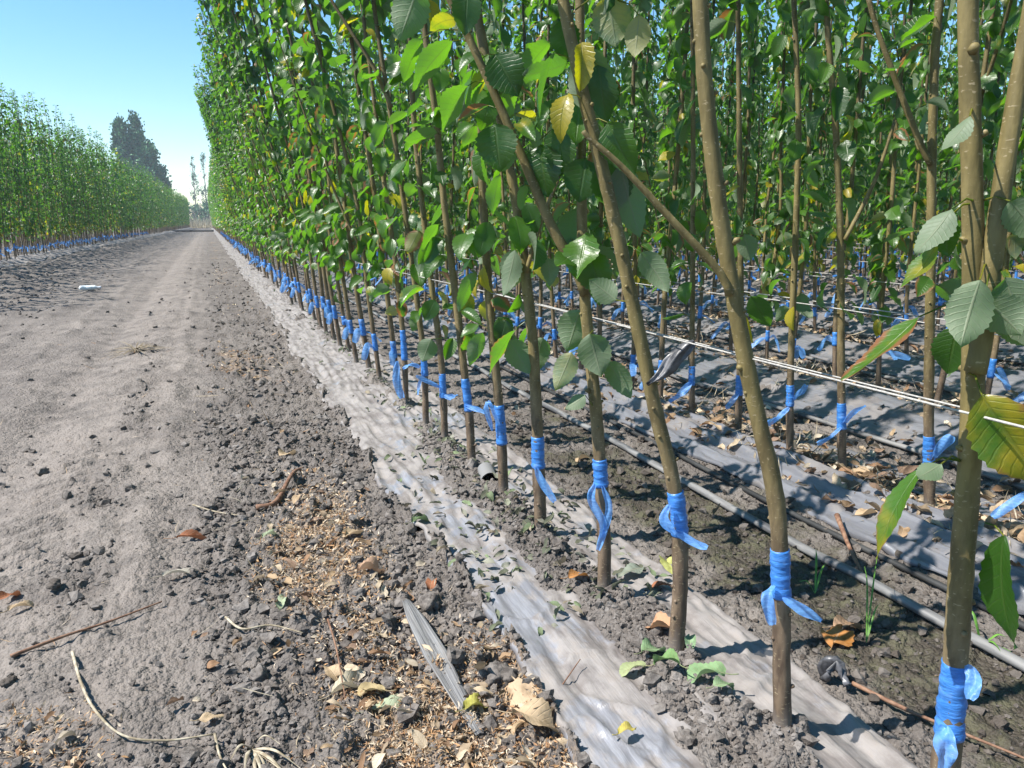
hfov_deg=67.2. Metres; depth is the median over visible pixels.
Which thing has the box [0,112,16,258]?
nursery tree
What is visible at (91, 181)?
nursery tree
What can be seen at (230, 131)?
nursery tree
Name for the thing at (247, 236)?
nursery tree
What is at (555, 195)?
nursery tree
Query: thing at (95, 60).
sky
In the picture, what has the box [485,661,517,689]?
soil clod
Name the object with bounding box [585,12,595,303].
nursery tree
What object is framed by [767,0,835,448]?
nursery tree
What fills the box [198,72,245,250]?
nursery tree
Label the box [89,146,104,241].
nursery tree
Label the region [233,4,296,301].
nursery tree
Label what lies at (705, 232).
nursery tree
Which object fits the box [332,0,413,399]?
nursery tree
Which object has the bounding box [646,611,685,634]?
dry leaf
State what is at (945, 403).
string
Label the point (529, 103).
nursery tree
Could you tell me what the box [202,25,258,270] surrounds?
nursery tree
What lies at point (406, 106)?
nursery tree
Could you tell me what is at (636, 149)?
nursery tree
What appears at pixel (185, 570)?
dry leaf
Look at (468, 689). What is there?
soil clod
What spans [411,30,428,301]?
nursery tree
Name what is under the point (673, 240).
nursery tree
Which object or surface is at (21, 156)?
nursery tree
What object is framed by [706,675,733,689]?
dry leaf
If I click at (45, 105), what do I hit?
nursery tree
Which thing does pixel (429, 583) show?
dry leaf
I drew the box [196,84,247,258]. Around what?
nursery tree
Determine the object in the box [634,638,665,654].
dry leaf
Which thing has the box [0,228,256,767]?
dirt road
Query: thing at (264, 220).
nursery tree
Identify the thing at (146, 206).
sapling stand
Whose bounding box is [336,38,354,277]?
nursery tree
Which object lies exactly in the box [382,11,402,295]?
nursery tree
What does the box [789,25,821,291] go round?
nursery tree
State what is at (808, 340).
mulch film
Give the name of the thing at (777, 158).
nursery tree
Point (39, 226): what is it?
nursery tree
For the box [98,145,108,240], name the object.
nursery tree
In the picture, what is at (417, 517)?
dry leaf
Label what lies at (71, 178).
nursery tree
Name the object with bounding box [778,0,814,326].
nursery tree
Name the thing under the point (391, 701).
dry leaf
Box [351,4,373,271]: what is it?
nursery tree
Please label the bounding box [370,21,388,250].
nursery tree
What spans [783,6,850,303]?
nursery tree
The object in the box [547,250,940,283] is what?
string
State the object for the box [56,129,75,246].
nursery tree
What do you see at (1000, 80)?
nursery tree
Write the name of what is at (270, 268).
nursery tree
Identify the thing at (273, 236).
nursery tree
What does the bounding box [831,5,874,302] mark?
nursery tree
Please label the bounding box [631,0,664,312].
nursery tree
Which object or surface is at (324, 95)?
nursery tree
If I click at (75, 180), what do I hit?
nursery tree
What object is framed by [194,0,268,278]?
nursery tree
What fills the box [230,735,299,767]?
straw tuft
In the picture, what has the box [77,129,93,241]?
nursery tree
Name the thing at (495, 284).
nursery tree
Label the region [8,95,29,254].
nursery tree
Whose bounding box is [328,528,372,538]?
dry leaf
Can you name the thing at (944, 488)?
mulch film
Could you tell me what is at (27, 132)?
nursery tree
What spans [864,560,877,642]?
grass tuft
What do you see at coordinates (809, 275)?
string
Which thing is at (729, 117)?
nursery tree
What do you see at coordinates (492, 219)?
nursery tree
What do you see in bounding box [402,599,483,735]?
torn film strip
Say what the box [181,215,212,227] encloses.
dry grass
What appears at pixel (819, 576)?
grass tuft
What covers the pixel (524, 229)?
nursery tree
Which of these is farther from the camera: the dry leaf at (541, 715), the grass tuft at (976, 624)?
the grass tuft at (976, 624)
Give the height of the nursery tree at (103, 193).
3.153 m
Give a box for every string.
[301,250,959,407]
[333,238,944,319]
[355,262,1023,428]
[400,249,999,335]
[502,248,914,285]
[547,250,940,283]
[611,247,1020,271]
[654,243,959,257]
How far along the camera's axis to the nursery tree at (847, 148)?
2.14 m
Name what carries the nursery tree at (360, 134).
on the ground at (572, 435)
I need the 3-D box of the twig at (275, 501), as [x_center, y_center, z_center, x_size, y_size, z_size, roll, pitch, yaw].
[-0.664,0.292,2.277,0.049,0.045,0.354,1,12,6]
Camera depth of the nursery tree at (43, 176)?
17.06 m
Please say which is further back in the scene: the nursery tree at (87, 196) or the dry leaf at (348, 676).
the nursery tree at (87, 196)
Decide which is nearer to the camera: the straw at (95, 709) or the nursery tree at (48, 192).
the straw at (95, 709)
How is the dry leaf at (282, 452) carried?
on the ground at (572, 435)
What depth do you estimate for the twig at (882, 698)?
1.22 m
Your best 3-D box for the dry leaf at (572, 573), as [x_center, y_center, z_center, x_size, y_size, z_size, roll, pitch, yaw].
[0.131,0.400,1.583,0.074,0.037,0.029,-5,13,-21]
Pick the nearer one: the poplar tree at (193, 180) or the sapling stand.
the sapling stand
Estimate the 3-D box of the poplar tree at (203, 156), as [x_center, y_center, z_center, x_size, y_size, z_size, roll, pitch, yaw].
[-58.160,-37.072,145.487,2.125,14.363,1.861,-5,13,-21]
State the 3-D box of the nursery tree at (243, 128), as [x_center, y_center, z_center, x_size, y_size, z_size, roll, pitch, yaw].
[-2.918,-2.598,8.492,0.598,3.197,0.188,1,12,5]
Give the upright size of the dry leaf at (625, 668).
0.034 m
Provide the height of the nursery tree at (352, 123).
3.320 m
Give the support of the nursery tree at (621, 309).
on the ground at (572, 435)
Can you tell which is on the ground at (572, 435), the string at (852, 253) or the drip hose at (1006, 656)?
the drip hose at (1006, 656)
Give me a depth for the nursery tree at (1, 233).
13.51 m
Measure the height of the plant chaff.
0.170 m
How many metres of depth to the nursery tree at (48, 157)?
17.86 m
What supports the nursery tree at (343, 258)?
on the ground at (572, 435)
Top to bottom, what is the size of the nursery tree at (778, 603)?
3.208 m
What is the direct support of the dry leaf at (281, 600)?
on the ground at (572, 435)
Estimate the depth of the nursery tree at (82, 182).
22.15 m
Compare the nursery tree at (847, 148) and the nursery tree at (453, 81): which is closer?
the nursery tree at (847, 148)
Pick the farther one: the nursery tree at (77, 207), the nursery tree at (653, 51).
the nursery tree at (77, 207)
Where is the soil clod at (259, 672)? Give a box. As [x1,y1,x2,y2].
[249,663,268,681]
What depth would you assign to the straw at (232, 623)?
1.48 m
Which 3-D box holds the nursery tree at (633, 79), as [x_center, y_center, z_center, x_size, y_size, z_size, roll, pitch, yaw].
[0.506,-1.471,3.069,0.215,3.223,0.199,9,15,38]
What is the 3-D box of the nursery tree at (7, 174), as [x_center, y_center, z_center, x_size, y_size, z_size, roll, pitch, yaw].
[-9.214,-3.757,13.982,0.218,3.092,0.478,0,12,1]
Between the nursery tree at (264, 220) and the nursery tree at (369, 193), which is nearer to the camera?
the nursery tree at (369, 193)
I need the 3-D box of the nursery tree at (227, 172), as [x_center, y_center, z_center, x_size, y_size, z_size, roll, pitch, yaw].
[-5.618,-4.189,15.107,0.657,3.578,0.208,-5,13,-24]
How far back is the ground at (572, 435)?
1.81 m
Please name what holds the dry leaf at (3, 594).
on the dirt road
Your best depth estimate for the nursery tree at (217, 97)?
11.89 m
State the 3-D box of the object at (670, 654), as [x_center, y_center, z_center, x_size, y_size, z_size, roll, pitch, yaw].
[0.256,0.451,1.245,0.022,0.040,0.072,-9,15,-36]
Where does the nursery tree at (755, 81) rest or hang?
on the ground at (572, 435)
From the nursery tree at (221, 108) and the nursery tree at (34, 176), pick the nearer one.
the nursery tree at (221, 108)
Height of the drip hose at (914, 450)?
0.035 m
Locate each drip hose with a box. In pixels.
[266,254,1023,671]
[274,255,1023,629]
[314,256,1023,489]
[433,272,1023,403]
[458,264,1023,363]
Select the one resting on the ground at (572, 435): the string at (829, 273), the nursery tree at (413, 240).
the nursery tree at (413, 240)
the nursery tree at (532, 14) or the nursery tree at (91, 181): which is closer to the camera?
the nursery tree at (532, 14)
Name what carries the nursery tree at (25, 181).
on the ground at (572, 435)
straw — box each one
[71,651,212,741]
[192,504,237,514]
[213,733,226,767]
[224,616,302,632]
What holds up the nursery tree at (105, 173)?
on the ground at (572, 435)
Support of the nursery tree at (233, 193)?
on the ground at (572, 435)
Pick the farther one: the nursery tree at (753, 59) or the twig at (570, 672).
the nursery tree at (753, 59)
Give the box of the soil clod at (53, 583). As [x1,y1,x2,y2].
[46,578,61,589]
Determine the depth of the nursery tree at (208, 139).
19.08 m
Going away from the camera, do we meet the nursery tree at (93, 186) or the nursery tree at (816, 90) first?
the nursery tree at (816, 90)
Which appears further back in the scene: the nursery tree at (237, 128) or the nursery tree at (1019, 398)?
the nursery tree at (237, 128)
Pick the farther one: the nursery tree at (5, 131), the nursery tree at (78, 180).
the nursery tree at (78, 180)
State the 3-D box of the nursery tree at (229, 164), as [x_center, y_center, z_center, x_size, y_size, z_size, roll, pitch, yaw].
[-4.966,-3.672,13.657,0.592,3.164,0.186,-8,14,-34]
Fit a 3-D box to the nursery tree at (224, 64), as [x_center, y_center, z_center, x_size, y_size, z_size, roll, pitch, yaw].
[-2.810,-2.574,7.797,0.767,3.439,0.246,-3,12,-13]
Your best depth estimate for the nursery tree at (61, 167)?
19.10 m
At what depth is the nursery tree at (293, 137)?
4.66 m
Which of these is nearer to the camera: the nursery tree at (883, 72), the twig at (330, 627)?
the twig at (330, 627)
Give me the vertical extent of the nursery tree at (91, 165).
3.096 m
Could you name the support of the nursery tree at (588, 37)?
on the ground at (572, 435)
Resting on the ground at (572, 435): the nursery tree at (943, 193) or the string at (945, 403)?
the nursery tree at (943, 193)
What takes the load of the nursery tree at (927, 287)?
on the ground at (572, 435)
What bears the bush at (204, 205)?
on the ground at (572, 435)
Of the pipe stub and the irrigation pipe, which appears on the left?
the irrigation pipe
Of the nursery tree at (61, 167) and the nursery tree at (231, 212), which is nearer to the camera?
the nursery tree at (231, 212)
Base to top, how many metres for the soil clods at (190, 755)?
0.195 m
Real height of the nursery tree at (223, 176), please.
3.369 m
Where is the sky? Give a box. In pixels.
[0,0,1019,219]
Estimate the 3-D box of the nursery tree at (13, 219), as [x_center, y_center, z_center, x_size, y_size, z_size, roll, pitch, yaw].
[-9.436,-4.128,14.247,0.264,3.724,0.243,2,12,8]
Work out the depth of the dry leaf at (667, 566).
1.72 m
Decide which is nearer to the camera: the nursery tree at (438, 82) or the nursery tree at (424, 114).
the nursery tree at (438, 82)
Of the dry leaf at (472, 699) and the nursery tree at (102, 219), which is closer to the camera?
the dry leaf at (472, 699)
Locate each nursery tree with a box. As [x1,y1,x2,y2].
[0,82,25,255]
[0,90,19,255]
[0,99,22,256]
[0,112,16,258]
[0,147,11,258]
[0,170,10,260]
[0,198,3,259]
[5,92,32,253]
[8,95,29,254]
[9,90,44,253]
[10,88,39,252]
[14,99,35,253]
[20,95,44,252]
[24,101,49,251]
[25,96,48,252]
[28,92,62,249]
[32,108,55,249]
[36,113,60,249]
[37,102,63,249]
[38,122,58,249]
[41,97,65,247]
[46,116,66,248]
[51,105,72,247]
[52,128,68,248]
[54,122,77,245]
[54,127,69,248]
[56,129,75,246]
[59,111,85,245]
[61,123,79,245]
[64,126,81,245]
[66,126,82,245]
[66,133,82,246]
[67,123,86,245]
[68,114,90,245]
[74,125,89,242]
[75,138,88,242]
[77,128,92,241]
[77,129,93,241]
[78,128,96,243]
[81,133,97,242]
[81,134,96,243]
[83,140,97,240]
[86,125,105,241]
[86,140,99,241]
[87,144,100,242]
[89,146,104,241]
[90,140,102,242]
[93,132,108,240]
[94,131,109,238]
[94,142,106,241]
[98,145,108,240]
[98,148,109,239]
[99,134,112,240]
[99,141,112,240]
[102,155,116,240]
[191,17,259,269]
[191,64,249,260]
[193,86,242,250]
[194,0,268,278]
[194,87,244,256]
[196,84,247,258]
[198,0,280,286]
[198,30,255,266]
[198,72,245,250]
[198,95,242,255]
[199,12,261,271]
[199,63,248,252]
[200,73,245,258]
[200,85,243,255]
[200,98,240,252]
[201,59,252,263]
[201,84,239,247]
[201,115,237,250]
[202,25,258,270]
[202,104,237,235]
[203,99,239,252]
[205,0,276,283]
[205,32,263,271]
[206,56,254,258]
[207,3,271,279]
[207,81,247,246]
[208,44,265,275]
[209,2,276,283]
[210,0,288,295]
[210,3,278,287]
[211,87,254,264]
[211,90,247,256]
[212,1,294,298]
[213,27,273,270]
[214,0,293,304]
[219,0,303,310]
[219,168,246,257]
[220,153,254,261]
[222,78,256,268]
[223,28,265,271]
[224,12,282,279]
[228,13,286,293]
[231,0,321,326]
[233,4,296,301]
[234,0,304,307]
[249,0,320,319]
[256,0,325,323]
[263,0,340,338]
[263,8,327,331]
[266,0,381,376]
[268,0,352,351]
[271,3,342,345]
[271,20,310,315]
[286,0,358,362]
[292,0,380,367]
[324,0,412,366]
[330,0,428,423]
[330,38,345,275]
[331,25,353,276]
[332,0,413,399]
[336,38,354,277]
[338,26,356,238]
[342,33,376,287]
[346,6,360,274]
[348,7,366,281]
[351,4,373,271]
[351,9,376,286]
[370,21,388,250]
[372,22,392,292]
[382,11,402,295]
[384,2,462,437]
[389,14,410,286]
[390,0,632,592]
[390,22,409,287]
[395,38,418,283]
[404,0,483,458]
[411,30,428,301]
[417,29,434,295]
[422,10,447,313]
[428,0,453,316]
[439,0,464,318]
[452,0,523,492]
[453,0,560,528]
[455,28,478,322]
[461,32,477,275]
[464,0,489,328]
[476,0,488,289]
[478,0,527,331]
[482,0,535,338]
[487,11,501,295]
[488,0,518,321]
[493,0,509,256]
[512,0,543,296]
[516,2,536,301]
[520,0,559,338]
[529,6,546,258]
[532,0,565,358]
[536,0,707,650]
[549,0,576,309]
[549,18,568,310]
[557,11,613,321]
[568,0,608,369]
[581,0,821,727]
[585,0,624,377]
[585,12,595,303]
[611,13,646,328]
[617,0,654,389]
[622,15,642,298]
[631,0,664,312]
[635,0,682,338]
[637,9,655,300]
[639,0,699,397]
[651,1,715,304]
[661,0,690,308]
[662,0,722,413]
[677,27,702,312]
[688,0,727,346]
[702,2,743,316]
[710,0,760,431]
[711,0,765,355]
[730,0,769,300]
[750,0,792,286]
[751,0,852,363]
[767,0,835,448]
[767,20,792,297]
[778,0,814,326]
[781,0,834,359]
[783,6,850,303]
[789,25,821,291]
[799,2,851,331]
[800,0,903,467]
[817,0,889,378]
[824,0,881,317]
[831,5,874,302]
[840,0,1023,767]
[857,0,961,506]
[859,0,924,317]
[861,0,926,392]
[868,0,920,338]
[881,0,953,353]
[897,0,944,318]
[934,0,1017,403]
[935,22,984,329]
[937,0,998,328]
[982,0,1014,194]
[984,26,1023,277]
[985,0,1023,394]
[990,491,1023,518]
[1010,127,1023,264]
[1013,392,1023,402]
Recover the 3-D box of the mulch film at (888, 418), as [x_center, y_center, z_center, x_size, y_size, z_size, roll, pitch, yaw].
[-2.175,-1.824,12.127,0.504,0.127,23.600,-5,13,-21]
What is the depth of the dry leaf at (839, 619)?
1.49 m
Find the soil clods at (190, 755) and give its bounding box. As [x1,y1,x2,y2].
[0,243,1023,767]
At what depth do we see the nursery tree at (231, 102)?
8.75 m
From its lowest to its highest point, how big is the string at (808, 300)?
0.023 m
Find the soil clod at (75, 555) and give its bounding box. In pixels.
[68,552,82,559]
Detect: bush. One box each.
[188,201,204,221]
[189,199,209,222]
[190,199,210,221]
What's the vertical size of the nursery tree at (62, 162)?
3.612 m
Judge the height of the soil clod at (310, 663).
0.029 m
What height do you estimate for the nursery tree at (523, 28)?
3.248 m
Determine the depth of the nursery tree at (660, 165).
6.59 m
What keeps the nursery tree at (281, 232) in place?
on the ground at (572, 435)
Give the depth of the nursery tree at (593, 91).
1.19 m
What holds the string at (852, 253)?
attached to the nursery tree at (1019, 177)
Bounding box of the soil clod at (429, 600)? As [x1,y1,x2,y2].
[417,591,441,611]
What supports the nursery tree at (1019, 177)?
on the ground at (572, 435)
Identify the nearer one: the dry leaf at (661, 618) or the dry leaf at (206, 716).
the dry leaf at (206, 716)
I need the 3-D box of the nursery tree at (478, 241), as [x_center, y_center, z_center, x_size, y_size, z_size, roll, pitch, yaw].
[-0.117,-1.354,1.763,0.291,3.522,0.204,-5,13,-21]
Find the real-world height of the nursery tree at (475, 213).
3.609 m
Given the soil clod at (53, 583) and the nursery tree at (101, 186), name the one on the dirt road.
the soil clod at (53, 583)
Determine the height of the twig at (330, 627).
0.013 m
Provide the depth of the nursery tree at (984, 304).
0.67 m
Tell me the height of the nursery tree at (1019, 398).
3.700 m
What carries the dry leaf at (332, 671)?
on the ground at (572, 435)
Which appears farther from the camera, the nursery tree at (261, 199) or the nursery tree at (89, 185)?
the nursery tree at (89, 185)
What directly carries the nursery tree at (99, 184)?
on the ground at (572, 435)
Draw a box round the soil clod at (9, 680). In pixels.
[0,675,17,686]
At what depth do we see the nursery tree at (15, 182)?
14.82 m
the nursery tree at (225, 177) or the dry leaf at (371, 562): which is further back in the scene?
the nursery tree at (225, 177)
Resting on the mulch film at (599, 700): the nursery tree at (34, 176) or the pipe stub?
the pipe stub
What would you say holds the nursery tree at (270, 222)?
on the ground at (572, 435)
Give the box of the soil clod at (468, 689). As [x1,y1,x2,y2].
[464,683,479,694]
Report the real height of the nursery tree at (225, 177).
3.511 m
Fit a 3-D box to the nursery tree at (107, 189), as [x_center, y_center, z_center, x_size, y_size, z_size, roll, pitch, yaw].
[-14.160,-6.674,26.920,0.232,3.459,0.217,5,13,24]
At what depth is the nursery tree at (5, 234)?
13.71 m
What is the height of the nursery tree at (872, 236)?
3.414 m
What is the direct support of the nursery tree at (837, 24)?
on the ground at (572, 435)
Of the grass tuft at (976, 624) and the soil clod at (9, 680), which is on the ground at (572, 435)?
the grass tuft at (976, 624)
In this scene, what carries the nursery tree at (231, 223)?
on the ground at (572, 435)
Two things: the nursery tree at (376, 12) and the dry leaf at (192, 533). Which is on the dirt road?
the dry leaf at (192, 533)
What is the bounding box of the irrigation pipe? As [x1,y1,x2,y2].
[169,230,213,231]
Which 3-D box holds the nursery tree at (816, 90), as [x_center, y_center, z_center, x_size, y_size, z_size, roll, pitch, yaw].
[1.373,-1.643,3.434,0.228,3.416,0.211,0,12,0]
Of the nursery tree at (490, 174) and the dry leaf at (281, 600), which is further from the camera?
the nursery tree at (490, 174)
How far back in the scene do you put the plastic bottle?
8.72 m
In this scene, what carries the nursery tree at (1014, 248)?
on the ground at (572, 435)
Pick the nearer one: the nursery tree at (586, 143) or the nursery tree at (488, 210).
the nursery tree at (586, 143)
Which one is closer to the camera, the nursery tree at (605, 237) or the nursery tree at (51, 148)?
the nursery tree at (605, 237)
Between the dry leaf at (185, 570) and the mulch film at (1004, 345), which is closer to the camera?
the dry leaf at (185, 570)
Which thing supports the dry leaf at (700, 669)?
on the ground at (572, 435)
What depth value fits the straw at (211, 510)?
2.09 m
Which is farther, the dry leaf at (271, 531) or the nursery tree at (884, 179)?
the nursery tree at (884, 179)
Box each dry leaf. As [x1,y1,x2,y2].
[0,590,20,599]
[1,600,33,612]
[150,568,201,578]
[163,529,206,539]
[190,712,223,721]
[255,529,277,538]
[275,594,285,610]
[276,448,295,457]
[318,669,358,700]
[323,664,343,681]
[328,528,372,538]
[349,556,384,573]
[356,693,401,713]
[357,681,395,695]
[404,514,429,523]
[425,578,436,589]
[455,692,486,711]
[496,697,558,732]
[498,677,554,728]
[560,569,588,578]
[612,721,635,735]
[616,563,649,578]
[619,661,653,676]
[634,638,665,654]
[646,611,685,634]
[652,581,671,587]
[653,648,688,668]
[659,555,671,573]
[684,634,695,647]
[687,660,738,683]
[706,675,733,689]
[820,624,854,650]
[822,615,861,630]
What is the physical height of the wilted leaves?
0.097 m
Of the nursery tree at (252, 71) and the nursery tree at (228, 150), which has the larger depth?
the nursery tree at (228, 150)
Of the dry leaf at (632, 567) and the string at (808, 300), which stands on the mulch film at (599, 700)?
the dry leaf at (632, 567)
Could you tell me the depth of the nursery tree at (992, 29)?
2.81 m
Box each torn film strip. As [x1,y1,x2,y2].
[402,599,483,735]
[646,340,695,385]
[817,655,850,686]
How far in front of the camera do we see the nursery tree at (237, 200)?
12.26 m
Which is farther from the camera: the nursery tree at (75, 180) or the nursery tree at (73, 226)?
the nursery tree at (75, 180)
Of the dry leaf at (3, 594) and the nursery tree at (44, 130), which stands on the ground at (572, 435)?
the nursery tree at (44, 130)
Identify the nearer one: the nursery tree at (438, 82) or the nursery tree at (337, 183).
the nursery tree at (438, 82)
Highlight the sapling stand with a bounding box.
[0,0,1023,308]
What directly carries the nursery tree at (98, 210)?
on the ground at (572, 435)
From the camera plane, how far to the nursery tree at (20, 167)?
15.20 m
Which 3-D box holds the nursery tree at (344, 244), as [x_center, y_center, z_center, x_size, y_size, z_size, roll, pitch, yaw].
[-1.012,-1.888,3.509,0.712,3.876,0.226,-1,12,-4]
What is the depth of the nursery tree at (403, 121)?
7.20 m
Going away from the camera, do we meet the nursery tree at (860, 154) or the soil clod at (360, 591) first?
the soil clod at (360, 591)
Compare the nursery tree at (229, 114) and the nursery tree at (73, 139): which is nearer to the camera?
the nursery tree at (229, 114)
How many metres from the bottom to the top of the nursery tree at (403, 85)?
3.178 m
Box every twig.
[10,601,161,657]
[256,467,303,509]
[327,618,345,697]
[562,659,580,684]
[834,513,863,572]
[851,681,1023,758]
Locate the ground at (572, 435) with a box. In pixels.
[0,227,1023,767]
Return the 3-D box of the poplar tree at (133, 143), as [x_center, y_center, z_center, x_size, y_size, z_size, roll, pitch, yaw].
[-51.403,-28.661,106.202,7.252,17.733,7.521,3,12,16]
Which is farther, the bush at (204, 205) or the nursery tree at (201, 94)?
the bush at (204, 205)
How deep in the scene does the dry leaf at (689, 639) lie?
1.33 m
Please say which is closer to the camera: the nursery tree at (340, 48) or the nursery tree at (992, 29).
the nursery tree at (992, 29)
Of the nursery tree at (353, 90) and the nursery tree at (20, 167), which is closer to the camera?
the nursery tree at (353, 90)
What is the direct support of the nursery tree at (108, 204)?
on the ground at (572, 435)
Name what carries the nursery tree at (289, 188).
on the ground at (572, 435)
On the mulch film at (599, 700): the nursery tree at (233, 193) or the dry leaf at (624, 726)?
the dry leaf at (624, 726)
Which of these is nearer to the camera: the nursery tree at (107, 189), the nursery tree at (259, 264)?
the nursery tree at (259, 264)
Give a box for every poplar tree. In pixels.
[108,109,172,192]
[189,156,199,207]
[199,152,207,207]
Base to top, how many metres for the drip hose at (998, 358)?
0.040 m
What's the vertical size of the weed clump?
0.076 m
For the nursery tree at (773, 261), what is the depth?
3.78 m
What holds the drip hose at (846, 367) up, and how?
on the ground at (572, 435)
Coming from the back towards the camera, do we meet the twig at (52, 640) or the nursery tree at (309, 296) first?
the nursery tree at (309, 296)
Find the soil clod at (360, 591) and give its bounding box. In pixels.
[349,587,365,597]
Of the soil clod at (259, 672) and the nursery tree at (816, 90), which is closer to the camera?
the soil clod at (259, 672)
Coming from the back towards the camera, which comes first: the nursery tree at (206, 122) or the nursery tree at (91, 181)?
the nursery tree at (91, 181)
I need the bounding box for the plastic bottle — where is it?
[79,285,100,290]
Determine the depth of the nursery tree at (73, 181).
20.60 m
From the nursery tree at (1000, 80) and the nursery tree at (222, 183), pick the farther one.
the nursery tree at (222, 183)
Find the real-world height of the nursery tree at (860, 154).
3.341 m
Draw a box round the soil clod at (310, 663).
[304,657,319,672]
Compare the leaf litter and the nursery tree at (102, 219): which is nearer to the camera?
the leaf litter
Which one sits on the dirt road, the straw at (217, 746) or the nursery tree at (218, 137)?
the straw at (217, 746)
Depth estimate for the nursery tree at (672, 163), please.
6.34 m
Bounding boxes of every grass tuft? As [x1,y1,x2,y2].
[800,551,825,592]
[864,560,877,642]
[972,611,1012,651]
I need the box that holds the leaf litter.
[0,256,1023,767]
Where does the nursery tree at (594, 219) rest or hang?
on the ground at (572, 435)
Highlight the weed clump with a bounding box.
[106,341,179,359]
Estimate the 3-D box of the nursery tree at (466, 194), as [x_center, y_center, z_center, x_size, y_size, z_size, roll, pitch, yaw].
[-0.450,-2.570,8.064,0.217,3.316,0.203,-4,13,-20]
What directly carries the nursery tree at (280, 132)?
on the ground at (572, 435)
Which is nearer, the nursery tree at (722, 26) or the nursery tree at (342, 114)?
the nursery tree at (722, 26)
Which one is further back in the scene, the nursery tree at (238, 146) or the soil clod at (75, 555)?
the nursery tree at (238, 146)
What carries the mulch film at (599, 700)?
on the ground at (572, 435)
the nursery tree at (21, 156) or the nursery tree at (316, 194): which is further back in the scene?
the nursery tree at (21, 156)
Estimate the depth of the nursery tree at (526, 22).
6.50 m
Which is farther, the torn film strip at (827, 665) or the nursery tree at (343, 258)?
the nursery tree at (343, 258)
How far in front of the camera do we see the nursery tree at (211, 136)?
15.78 m
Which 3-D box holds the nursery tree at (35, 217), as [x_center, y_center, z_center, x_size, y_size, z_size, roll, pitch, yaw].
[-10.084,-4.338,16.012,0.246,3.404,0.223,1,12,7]
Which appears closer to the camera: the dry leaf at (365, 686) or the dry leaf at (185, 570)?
the dry leaf at (365, 686)
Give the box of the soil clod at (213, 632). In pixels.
[208,628,219,638]
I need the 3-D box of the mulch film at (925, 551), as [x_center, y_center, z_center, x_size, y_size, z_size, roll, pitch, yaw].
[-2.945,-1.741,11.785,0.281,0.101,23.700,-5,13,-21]
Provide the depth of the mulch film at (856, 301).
6.92 m
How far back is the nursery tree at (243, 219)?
12.31 m
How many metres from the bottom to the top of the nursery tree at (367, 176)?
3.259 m
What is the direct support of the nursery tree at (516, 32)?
on the ground at (572, 435)
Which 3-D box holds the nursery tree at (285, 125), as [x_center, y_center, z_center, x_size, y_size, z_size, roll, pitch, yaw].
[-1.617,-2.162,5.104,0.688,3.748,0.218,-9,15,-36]
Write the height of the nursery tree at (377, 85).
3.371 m
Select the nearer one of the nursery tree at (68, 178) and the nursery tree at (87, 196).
the nursery tree at (68, 178)
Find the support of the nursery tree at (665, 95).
on the ground at (572, 435)
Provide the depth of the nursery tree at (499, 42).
7.31 m
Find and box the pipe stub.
[478,462,497,480]
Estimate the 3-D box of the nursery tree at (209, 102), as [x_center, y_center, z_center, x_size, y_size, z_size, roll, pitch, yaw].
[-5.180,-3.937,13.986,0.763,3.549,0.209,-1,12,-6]
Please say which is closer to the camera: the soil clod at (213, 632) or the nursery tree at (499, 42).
the soil clod at (213, 632)
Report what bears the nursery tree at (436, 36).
on the ground at (572, 435)
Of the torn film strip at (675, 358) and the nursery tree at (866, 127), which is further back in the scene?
the nursery tree at (866, 127)
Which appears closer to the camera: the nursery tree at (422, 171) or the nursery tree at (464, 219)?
the nursery tree at (464, 219)
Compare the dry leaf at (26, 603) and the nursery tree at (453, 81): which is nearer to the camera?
the dry leaf at (26, 603)
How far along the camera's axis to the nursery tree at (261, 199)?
7.30 m
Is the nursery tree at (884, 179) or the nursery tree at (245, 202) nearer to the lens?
the nursery tree at (884, 179)
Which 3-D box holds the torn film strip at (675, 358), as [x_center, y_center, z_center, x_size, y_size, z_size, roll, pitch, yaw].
[0.253,-0.034,1.227,0.079,0.076,0.017,0,12,-1]
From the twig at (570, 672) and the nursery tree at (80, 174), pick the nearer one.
the twig at (570, 672)
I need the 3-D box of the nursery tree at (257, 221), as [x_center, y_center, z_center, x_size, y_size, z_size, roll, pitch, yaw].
[-3.224,-2.914,9.164,0.649,3.537,0.206,-1,12,-3]
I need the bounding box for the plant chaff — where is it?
[0,269,578,767]
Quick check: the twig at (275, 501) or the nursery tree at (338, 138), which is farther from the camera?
the nursery tree at (338, 138)
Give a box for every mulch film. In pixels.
[0,227,190,267]
[211,228,918,767]
[269,249,1023,614]
[296,254,1023,521]
[301,248,1023,483]
[376,254,1023,401]
[397,249,1023,360]
[470,255,945,324]
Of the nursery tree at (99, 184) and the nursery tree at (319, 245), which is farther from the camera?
the nursery tree at (99, 184)
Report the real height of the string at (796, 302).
0.022 m
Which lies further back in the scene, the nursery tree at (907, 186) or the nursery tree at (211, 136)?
the nursery tree at (211, 136)
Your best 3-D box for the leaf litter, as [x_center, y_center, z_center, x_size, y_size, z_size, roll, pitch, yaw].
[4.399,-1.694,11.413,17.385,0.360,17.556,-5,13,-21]
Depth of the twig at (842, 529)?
1.83 m
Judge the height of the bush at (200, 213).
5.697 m
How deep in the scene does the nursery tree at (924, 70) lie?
4.19 m
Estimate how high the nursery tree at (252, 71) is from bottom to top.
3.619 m
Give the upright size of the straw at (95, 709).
0.020 m
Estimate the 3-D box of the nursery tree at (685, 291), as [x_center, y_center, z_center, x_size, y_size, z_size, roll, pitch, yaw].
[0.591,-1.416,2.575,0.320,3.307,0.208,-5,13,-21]
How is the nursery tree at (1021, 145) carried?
on the ground at (572, 435)
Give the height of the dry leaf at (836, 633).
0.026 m
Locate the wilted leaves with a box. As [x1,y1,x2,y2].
[274,289,671,635]

